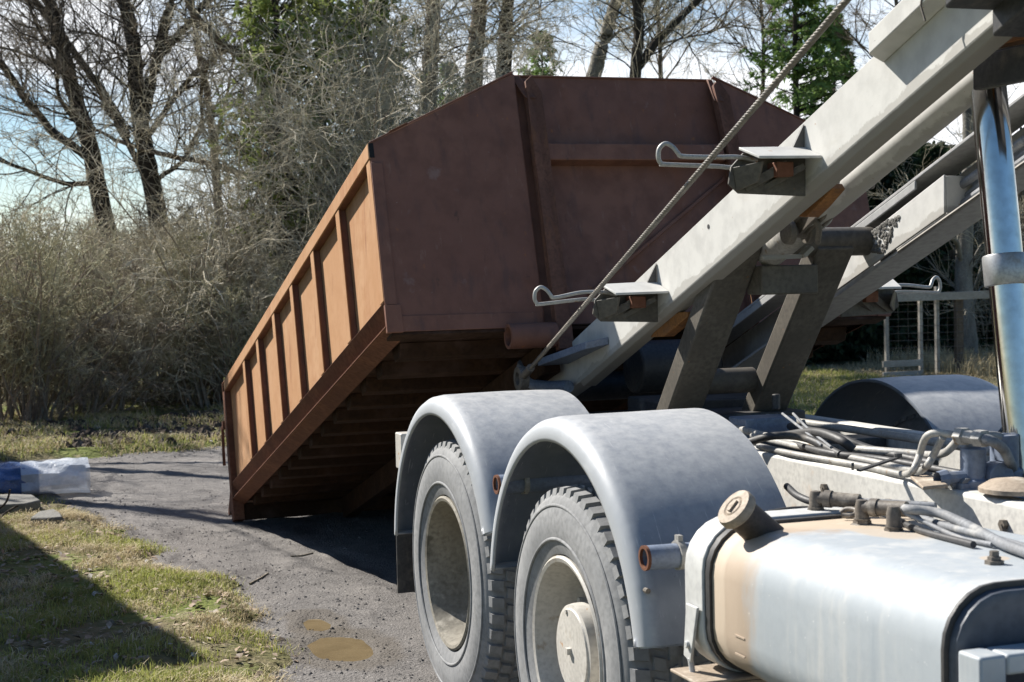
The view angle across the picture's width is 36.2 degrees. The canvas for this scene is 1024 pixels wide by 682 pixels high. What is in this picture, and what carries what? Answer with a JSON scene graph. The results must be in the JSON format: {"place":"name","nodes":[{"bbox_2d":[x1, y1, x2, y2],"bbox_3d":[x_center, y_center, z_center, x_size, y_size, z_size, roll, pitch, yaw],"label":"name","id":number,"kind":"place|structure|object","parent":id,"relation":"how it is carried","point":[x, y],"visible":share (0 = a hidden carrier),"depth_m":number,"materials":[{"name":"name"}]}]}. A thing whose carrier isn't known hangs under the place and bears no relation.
{"place":"outdoors","nodes":[
{"label":"outdoors","id":0,"kind":"place"},
{"bbox_2d":[0,494,310,681],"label":"grass","id":1,"kind":"structure","parent":0,"point":[124,677],"depth_m":7.59,"materials":[{"name":"green plant"}]},
{"bbox_2d":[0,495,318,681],"bbox_3d":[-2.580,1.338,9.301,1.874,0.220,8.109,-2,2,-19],"label":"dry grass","id":2,"kind":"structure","parent":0,"point":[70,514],"depth_m":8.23,"materials":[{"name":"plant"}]},
{"bbox_2d":[0,446,714,681],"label":"gravel road","id":3,"kind":"structure","parent":0,"point":[356,559],"depth_m":9.85,"materials":[{"name":"grey gravel"}]},
{"bbox_2d":[0,457,90,494],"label":"plastic bundle","id":4,"kind":"object","parent":3,"relation":"on","point":[65,475],"visible":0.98,"depth_m":12.74,"materials":[{"name":"white plastic"}]},
{"bbox_2d":[249,572,268,584],"bbox_3d":[-1.449,1.359,8.966,0.014,0.017,0.284,-1,2,12],"label":"fallen twig","id":5,"kind":"object","parent":3,"relation":"on","point":[261,577],"visible":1,"depth_m":8.96,"materials":[{"name":"brown wood"}]},
{"bbox_2d":[290,552,312,556],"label":"fallen twig","id":6,"kind":"object","parent":3,"relation":"on","point":[301,555],"visible":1,"depth_m":9.77,"materials":[{"name":"wood"}]},
{"bbox_2d":[303,619,330,630],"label":"puddle","id":7,"kind":"object","parent":3,"relation":"on","point":[317,625],"visible":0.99,"depth_m":7.80,"materials":[{"name":"liquid"}]},
{"bbox_2d":[307,637,372,660],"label":"puddle","id":8,"kind":"object","parent":3,"relation":"on","point":[340,649],"visible":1,"depth_m":7.28,"materials":[{"name":"liquid"}]},
{"bbox_2d":[221,71,890,521],"bbox_3d":[-0.149,0.021,9.697,2.633,1.471,5.023,-2,-14,-19],"label":"roll off container","id":9,"kind":"object","parent":3,"relation":"on","point":[445,241],"visible":0.52,"depth_m":7.56,"materials":[{"name":"metal"}]},
{"bbox_2d":[394,0,1023,681],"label":"cable lift truck","id":10,"kind":"object","parent":3,"relation":"on","point":[700,504],"visible":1,"depth_m":4.92,"materials":[{"name":"metal"}]},
{"bbox_2d":[0,347,997,681],"bbox_3d":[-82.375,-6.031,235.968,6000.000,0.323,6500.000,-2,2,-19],"label":"lawn","id":11,"kind":"structure","parent":0,"point":[266,659],"depth_m":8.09,"materials":[{"name":"plant"}]},
{"bbox_2d":[0,489,17,518],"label":"forked branch","id":12,"kind":"object","parent":11,"relation":"on","point":[7,511],"visible":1,"depth_m":11.08,"materials":[{"name":"brown plant"}]},
{"bbox_2d":[0,494,40,513],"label":"flat stone","id":13,"kind":"object","parent":11,"relation":"on","point":[29,502],"visible":0.93,"depth_m":11.58,"materials":[{"name":"grey stone"}]},
{"bbox_2d":[31,509,62,523],"bbox_3d":[-3.298,1.245,11.077,0.213,0.050,0.442,-2,2,-19],"label":"flat stone","id":14,"kind":"object","parent":11,"relation":"on","point":[52,515],"visible":0.89,"depth_m":10.92,"materials":[{"name":"grey stone"}]},
{"bbox_2d":[0,188,156,422],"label":"bare shrub","id":15,"kind":"object","parent":11,"relation":"on","point":[21,374],"visible":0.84,"depth_m":18.38,"materials":[{"name":"brown plant"}]},
{"bbox_2d":[0,0,163,373],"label":"bare tree","id":16,"kind":"object","parent":11,"relation":"on","point":[47,7],"visible":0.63,"depth_m":24.87,"materials":[{"name":"brown plant"}]},
{"bbox_2d":[0,173,194,395],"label":"bare shrub","id":17,"kind":"object","parent":11,"relation":"on","point":[41,234],"visible":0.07,"depth_m":21.79,"materials":[{"name":"brown plant"}]},
{"bbox_2d":[0,198,218,421],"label":"bare shrub","id":18,"kind":"object","parent":11,"relation":"on","point":[95,391],"visible":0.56,"depth_m":19.01,"materials":[{"name":"brown plant"}]},
{"bbox_2d":[0,409,225,447],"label":"soil clods","id":19,"kind":"object","parent":11,"relation":"on","point":[203,427],"visible":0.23,"depth_m":17.33,"materials":[{"name":"brown soil"}]},
{"bbox_2d":[0,209,232,300],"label":"wood","id":20,"kind":"object","parent":11,"relation":"on","point":[119,242],"depth_m":39.91,"materials":[{"name":"brown plant"}]},
{"bbox_2d":[0,173,242,389],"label":"bare shrub","id":21,"kind":"object","parent":11,"relation":"on","point":[41,209],"visible":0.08,"depth_m":22.43,"materials":[{"name":"brown plant"}]},
{"bbox_2d":[0,259,249,419],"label":"bare shrub","id":22,"kind":"object","parent":11,"relation":"on","point":[128,368],"visible":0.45,"depth_m":19.35,"materials":[{"name":"brown plant"}]},
{"bbox_2d":[1,205,282,403],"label":"bare shrub","id":23,"kind":"object","parent":11,"relation":"on","point":[132,399],"visible":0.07,"depth_m":20.81,"materials":[{"name":"brown plant"}]},
{"bbox_2d":[41,188,243,385],"bbox_3d":[-5.616,-0.778,24.309,5.441,3.318,3.659,0,3,26],"label":"bare shrub","id":24,"kind":"object","parent":11,"relation":"on","point":[122,246],"depth_m":24.81,"materials":[{"name":"brown plant"}]},
{"bbox_2d":[0,178,287,416],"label":"bare shrub","id":25,"kind":"object","parent":11,"relation":"on","point":[121,307],"visible":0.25,"depth_m":20.07,"materials":[{"name":"brown plant"}]},
{"bbox_2d":[22,167,275,388],"bbox_3d":[-4.695,-1.006,24.157,4.888,3.716,5.012,0,3,36],"label":"bare shrub","id":26,"kind":"object","parent":11,"relation":"on","point":[61,200],"visible":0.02,"depth_m":22.97,"materials":[{"name":"brown plant"}]},
{"bbox_2d":[0,397,300,681],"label":"dead leaves","id":27,"kind":"object","parent":11,"relation":"on","point":[110,623],"visible":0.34,"depth_m":8.15,"materials":[{"name":"plant"}]},
{"bbox_2d":[0,0,304,249],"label":"bare tree","id":28,"kind":"object","parent":11,"relation":"on","point":[196,17],"visible":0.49,"depth_m":22.67,"materials":[{"name":"brown plant"}]},
{"bbox_2d":[0,0,333,382],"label":"bare tree","id":29,"kind":"object","parent":11,"relation":"on","point":[131,35],"visible":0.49,"depth_m":23.71,"materials":[{"name":"brown plant"}]},
{"bbox_2d":[43,182,320,404],"bbox_3d":[-4.301,-0.571,21.295,4.087,3.030,3.986,-2,2,-21],"label":"bare shrub","id":30,"kind":"object","parent":11,"relation":"on","point":[136,303],"visible":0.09,"depth_m":20.59,"materials":[{"name":"brown plant"}]},
{"bbox_2d":[78,203,291,407],"bbox_3d":[-3.807,-0.422,20.442,3.367,2.767,3.279,1,3,42],"label":"bare shrub","id":31,"kind":"object","parent":11,"relation":"on","point":[197,387],"visible":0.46,"depth_m":19.94,"materials":[{"name":"brown plant"}]},
{"bbox_2d":[58,106,313,386],"bbox_3d":[-4.301,-1.243,23.781,6.069,4.286,4.081,-2,3,-26],"label":"bare shrub","id":32,"kind":"object","parent":11,"relation":"on","point":[140,219],"visible":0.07,"depth_m":22.89,"materials":[{"name":"brown plant"}]},
{"bbox_2d":[118,0,283,223],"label":"bare tree","id":33,"kind":"object","parent":11,"relation":"on","point":[197,57],"visible":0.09,"depth_m":27.56,"materials":[{"name":"brown plant"}]},
{"bbox_2d":[0,1,441,330],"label":"bare shrub","id":34,"kind":"object","parent":11,"relation":"on","point":[314,171],"visible":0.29,"depth_m":20.60,"materials":[{"name":"brown plant"}]},
{"bbox_2d":[109,138,344,405],"bbox_3d":[-3.270,-0.709,20.992,3.788,3.750,5.945,-2,2,-7],"label":"bare shrub","id":35,"kind":"object","parent":11,"relation":"on","point":[215,262],"visible":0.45,"depth_m":19.61,"materials":[{"name":"brown plant"}]},
{"bbox_2d":[0,0,461,321],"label":"bare shrub","id":36,"kind":"object","parent":11,"relation":"on","point":[219,152],"visible":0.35,"depth_m":20.93,"materials":[{"name":"brown plant"}]},
{"bbox_2d":[193,0,352,355],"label":"conifer","id":37,"kind":"object","parent":11,"relation":"on","point":[265,9],"visible":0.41,"depth_m":21.36,"materials":[{"name":"green plant"}]},
{"bbox_2d":[67,0,527,292],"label":"bare shrub","id":38,"kind":"object","parent":11,"relation":"on","point":[399,86],"visible":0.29,"depth_m":20.67,"materials":[{"name":"brown plant"}]},
{"bbox_2d":[222,0,389,299],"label":"conifer","id":39,"kind":"object","parent":11,"relation":"on","point":[339,24],"visible":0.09,"depth_m":22.59,"materials":[{"name":"green plant"}]},
{"bbox_2d":[304,0,430,205],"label":"conifer","id":40,"kind":"object","parent":11,"relation":"on","point":[352,10],"visible":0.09,"depth_m":23.53,"materials":[{"name":"green plant"}]},
{"bbox_2d":[310,0,476,135],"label":"bare tree","id":41,"kind":"object","parent":11,"relation":"on","point":[428,38],"visible":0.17,"depth_m":23.84,"materials":[{"name":"brown plant"}]},
{"bbox_2d":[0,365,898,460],"bbox_3d":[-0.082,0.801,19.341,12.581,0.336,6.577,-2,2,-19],"label":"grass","id":42,"kind":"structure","parent":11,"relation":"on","point":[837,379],"depth_m":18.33,"materials":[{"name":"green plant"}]},
{"bbox_2d":[437,62,463,105],"bbox_3d":[-1.142,-2.529,31.282,1.957,6.155,2.237,-1,2,-3],"label":"conifer","id":43,"kind":"object","parent":11,"relation":"on","point":[442,98],"visible":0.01,"depth_m":31.12,"materials":[{"name":"green plant"}]},
{"bbox_2d":[333,3,593,197],"bbox_3d":[-1.339,-2.308,25.152,7.402,6.030,5.622,0,3,32],"label":"bare shrub","id":44,"kind":"object","parent":11,"relation":"on","point":[459,65],"visible":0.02,"depth_m":24.16,"materials":[{"name":"brown plant"}]},
{"bbox_2d":[364,0,566,113],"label":"bare tree","id":45,"kind":"object","parent":11,"relation":"on","point":[488,41],"visible":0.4,"depth_m":24.97,"materials":[{"name":"brown plant"}]},
{"bbox_2d":[410,0,572,94],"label":"bare tree","id":46,"kind":"object","parent":11,"relation":"on","point":[480,11],"visible":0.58,"depth_m":25.87,"materials":[{"name":"brown plant"}]},
{"bbox_2d":[218,0,787,285],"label":"bare shrub","id":47,"kind":"object","parent":11,"relation":"on","point":[497,55],"visible":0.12,"depth_m":22.41,"materials":[{"name":"brown plant"}]},
{"bbox_2d":[414,0,620,77],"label":"bare tree","id":48,"kind":"object","parent":11,"relation":"on","point":[505,57],"visible":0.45,"depth_m":26.87,"materials":[{"name":"brown plant"}]},
{"bbox_2d":[517,31,564,75],"bbox_3d":[0.610,-2.669,29.861,2.354,6.479,2.060,-3,3,-43],"label":"conifer","id":49,"kind":"object","parent":11,"relation":"on","point":[539,69],"visible":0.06,"depth_m":29.63,"materials":[{"name":"green plant"}]},
{"bbox_2d":[562,0,703,76],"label":"bare tree","id":50,"kind":"object","parent":11,"relation":"on","point":[596,68],"visible":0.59,"depth_m":28.17,"materials":[{"name":"brown plant"}]},
{"bbox_2d":[546,0,738,78],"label":"bare tree","id":51,"kind":"object","parent":11,"relation":"on","point":[651,48],"visible":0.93,"depth_m":25.98,"materials":[{"name":"brown plant"}]},
{"bbox_2d":[613,0,807,77],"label":"bare tree","id":52,"kind":"object","parent":11,"relation":"on","point":[660,60],"visible":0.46,"depth_m":29.27,"materials":[{"name":"brown plant"}]},
{"bbox_2d":[653,0,853,108],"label":"bare tree","id":53,"kind":"object","parent":11,"relation":"on","point":[740,46],"visible":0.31,"depth_m":33.45,"materials":[{"name":"brown plant"}]},
{"bbox_2d":[788,13,858,113],"bbox_3d":[6.702,-3.068,31.838,4.548,7.444,4.351,-4,3,-44],"label":"conifer","id":54,"kind":"object","parent":11,"relation":"on","point":[817,93],"visible":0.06,"depth_m":31.61,"materials":[{"name":"green plant"}]},
{"bbox_2d":[736,0,947,307],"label":"conifer","id":55,"kind":"object","parent":11,"relation":"on","point":[807,28],"visible":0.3,"depth_m":28.38,"materials":[{"name":"green plant"}]},
{"bbox_2d":[730,0,959,144],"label":"bare tree","id":56,"kind":"object","parent":11,"relation":"on","point":[865,26],"visible":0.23,"depth_m":30.67,"materials":[{"name":"brown plant"}]},
{"bbox_2d":[809,209,923,362],"bbox_3d":[4.977,-1.244,26.696,3.972,4.520,3.803,-1,2,12],"label":"conifer","id":57,"kind":"object","parent":11,"relation":"on","point":[857,346],"visible":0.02,"depth_m":25.88,"materials":[{"name":"green plant"}]},
{"bbox_2d":[810,166,954,361],"bbox_3d":[5.886,-1.485,27.938,4.174,4.961,4.360,0,3,27],"label":"conifer","id":58,"kind":"object","parent":11,"relation":"on","point":[890,183],"visible":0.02,"depth_m":27.17,"materials":[{"name":"green plant"}]},
{"bbox_2d":[861,343,996,379],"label":"tall dry grass","id":59,"kind":"structure","parent":11,"relation":"on","point":[979,365],"depth_m":23.72,"materials":[{"name":"plant"}]},
{"bbox_2d":[882,287,994,376],"bbox_3d":[6.855,-0.143,23.010,3.197,1.500,0.361,-2,2,-12],"label":"wire fence","id":60,"kind":"object","parent":11,"relation":"on","point":[958,317],"visible":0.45,"depth_m":22.91,"materials":[{"name":"grey metal"}]},
{"bbox_2d":[892,152,993,352],"bbox_3d":[6.781,-1.372,28.866,3.972,4.520,3.803,1,3,43],"label":"conifer","id":61,"kind":"object","parent":11,"relation":"on","point":[942,324],"visible":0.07,"depth_m":27.99,"materials":[{"name":"green plant"}]},
{"bbox_2d":[866,83,1023,356],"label":"bare tree","id":62,"kind":"object","parent":11,"relation":"on","point":[965,257],"visible":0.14,"depth_m":25.30,"materials":[{"name":"brown plant"}]},
{"bbox_2d":[904,140,993,349],"bbox_3d":[7.883,-1.499,29.794,4.118,4.685,3.942,-3,3,-32],"label":"conifer","id":63,"kind":"object","parent":11,"relation":"on","point":[934,153],"visible":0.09,"depth_m":29.23,"materials":[{"name":"green plant"}]},
{"bbox_2d":[901,130,1023,348],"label":"bare shrub","id":64,"kind":"object","parent":11,"relation":"on","point":[980,275],"visible":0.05,"depth_m":27.94,"materials":[{"name":"brown plant"}]},
{"bbox_2d":[918,167,1023,348],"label":"bare shrub","id":65,"kind":"object","parent":11,"relation":"on","point":[987,289],"visible":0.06,"depth_m":28.18,"materials":[{"name":"brown plant"}]},
{"bbox_2d":[975,196,1023,341],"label":"conifer","id":66,"kind":"object","parent":11,"relation":"on","point":[989,335],"depth_m":29.17,"materials":[{"name":"green plant"}]},
{"bbox_2d":[0,0,1023,265],"label":"sky","id":67,"kind":"structure","parent":0,"point":[1019,91],"materials":[{"name":"white"}]}
]}

